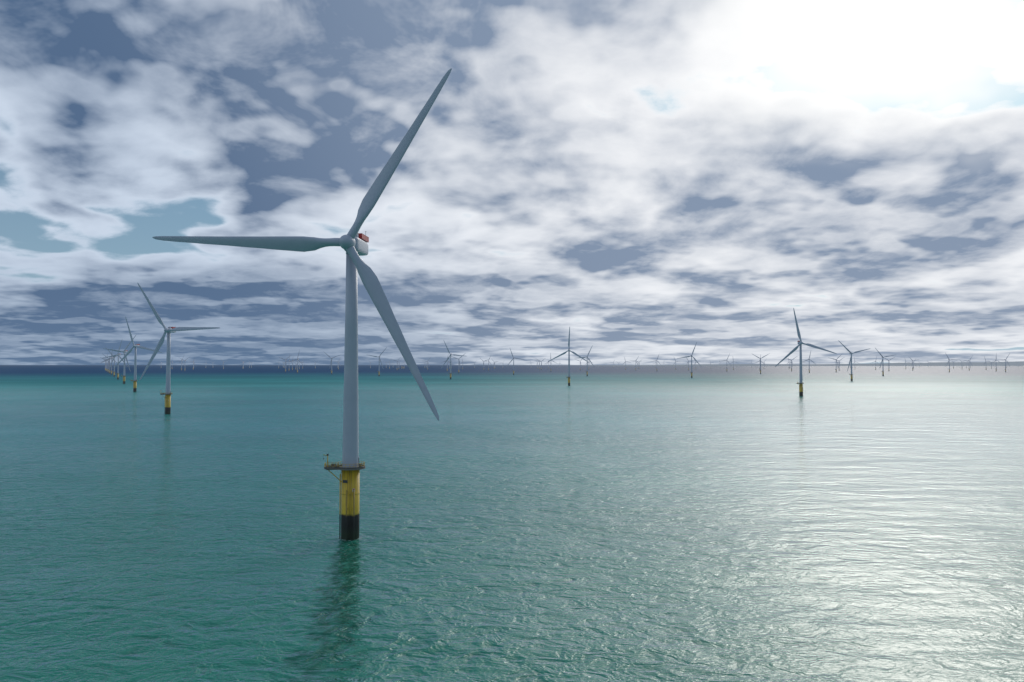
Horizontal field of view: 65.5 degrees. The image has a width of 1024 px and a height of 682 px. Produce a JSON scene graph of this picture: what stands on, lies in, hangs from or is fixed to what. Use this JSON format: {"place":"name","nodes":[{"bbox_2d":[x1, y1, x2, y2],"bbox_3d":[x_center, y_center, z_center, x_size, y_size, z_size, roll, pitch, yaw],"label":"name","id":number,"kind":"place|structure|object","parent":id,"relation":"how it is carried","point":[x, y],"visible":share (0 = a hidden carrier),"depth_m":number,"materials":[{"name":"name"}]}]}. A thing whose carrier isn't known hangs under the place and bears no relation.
{"place":"outdoors","nodes":[
{"label":"outdoors","id":0,"kind":"place"},
{"bbox_2d":[0,365,1023,681],"bbox_3d":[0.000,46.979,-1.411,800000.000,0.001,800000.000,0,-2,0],"label":"sea water","id":1,"kind":"structure","parent":0,"point":[534,523],"depth_m":233.21,"materials":[{"name":"teal liquid"}]},
{"bbox_2d":[106,348,123,376],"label":"wind turbine","id":2,"kind":"object","parent":1,"relation":"in","point":[114,362],"visible":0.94,"depth_m":3157.02,"materials":[{"name":"paint"}]},
{"bbox_2d":[104,341,127,379],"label":"wind turbine","id":3,"kind":"object","parent":1,"relation":"in","point":[117,373],"visible":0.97,"depth_m":2567.36,"materials":[{"name":"paint"}]},
{"bbox_2d":[103,335,135,383],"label":"wind turbine","id":4,"kind":"object","parent":1,"relation":"in","point":[125,350],"visible":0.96,"depth_m":1977.10,"materials":[{"name":"paint"}]},
{"bbox_2d":[113,316,161,391],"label":"wind turbine","id":5,"kind":"object","parent":1,"relation":"in","point":[135,380],"visible":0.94,"depth_m":1388.76,"materials":[{"name":"paint"}]},
{"bbox_2d":[137,282,218,413],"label":"wind turbine","id":6,"kind":"object","parent":1,"relation":"in","point":[168,331],"visible":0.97,"depth_m":759.78,"materials":[{"name":"paint"}]},
{"bbox_2d":[288,350,303,372],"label":"wind turbine","id":7,"kind":"object","parent":1,"relation":"in","point":[297,362],"visible":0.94,"depth_m":4494.64,"materials":[{"name":"paint"}]},
{"bbox_2d":[152,68,451,540],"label":"wind turbine","id":8,"kind":"object","parent":1,"relation":"in","point":[352,243],"visible":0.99,"depth_m":215.00,"materials":[{"name":"paint"}]},
{"bbox_2d":[323,351,338,373],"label":"wind turbine","id":9,"kind":"object","parent":1,"relation":"in","point":[331,370],"visible":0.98,"depth_m":3995.16,"materials":[{"name":"paint"}]},
{"bbox_2d":[369,347,386,375],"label":"wind turbine","id":10,"kind":"object","parent":1,"relation":"in","point":[379,363],"visible":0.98,"depth_m":3295.87,"materials":[{"name":"paint"}]},
{"bbox_2d":[441,341,462,378],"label":"wind turbine","id":11,"kind":"object","parent":1,"relation":"in","point":[450,373],"visible":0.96,"depth_m":2595.48,"materials":[{"name":"paint"}]},
{"bbox_2d":[506,349,522,374],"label":"wind turbine","id":12,"kind":"object","parent":1,"relation":"in","point":[513,362],"visible":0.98,"depth_m":3795.12,"materials":[{"name":"paint"}]},
{"bbox_2d":[548,327,588,385],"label":"wind turbine","id":13,"kind":"object","parent":1,"relation":"in","point":[568,351],"visible":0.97,"depth_m":1796.35,"materials":[{"name":"paint"}]},
{"bbox_2d":[579,345,593,375],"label":"wind turbine","id":14,"kind":"object","parent":1,"relation":"in","point":[587,360],"visible":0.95,"depth_m":3312.26,"materials":[{"name":"paint"}]},
{"bbox_2d":[677,342,700,377],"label":"wind turbine","id":15,"kind":"object","parent":1,"relation":"in","point":[691,372],"visible":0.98,"depth_m":2895.49,"materials":[{"name":"paint"}]},
{"bbox_2d":[775,308,836,395],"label":"wind turbine","id":16,"kind":"object","parent":1,"relation":"in","point":[800,343],"visible":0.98,"depth_m":1196.63,"materials":[{"name":"paint"}]},
{"bbox_2d":[838,340,870,380],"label":"wind turbine","id":17,"kind":"object","parent":1,"relation":"in","point":[851,374],"visible":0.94,"depth_m":2295.77,"materials":[{"name":"paint"}]},
{"bbox_2d":[875,348,893,375],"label":"wind turbine","id":18,"kind":"object","parent":1,"relation":"in","point":[882,362],"visible":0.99,"depth_m":3395.15,"materials":[{"name":"paint"}]},
{"bbox_2d":[0,0,1023,364],"label":"sky","id":19,"kind":"structure","parent":0,"point":[646,180],"materials":[{"name":"white"}]},
{"bbox_2d":[592,361,1023,365],"bbox_3d":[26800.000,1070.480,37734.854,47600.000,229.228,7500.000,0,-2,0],"label":"coast hill","id":20,"kind":"structure","parent":0,"point":[1021,363],"depth_m":35728.97,"materials":[{"name":"grey"}]}
]}

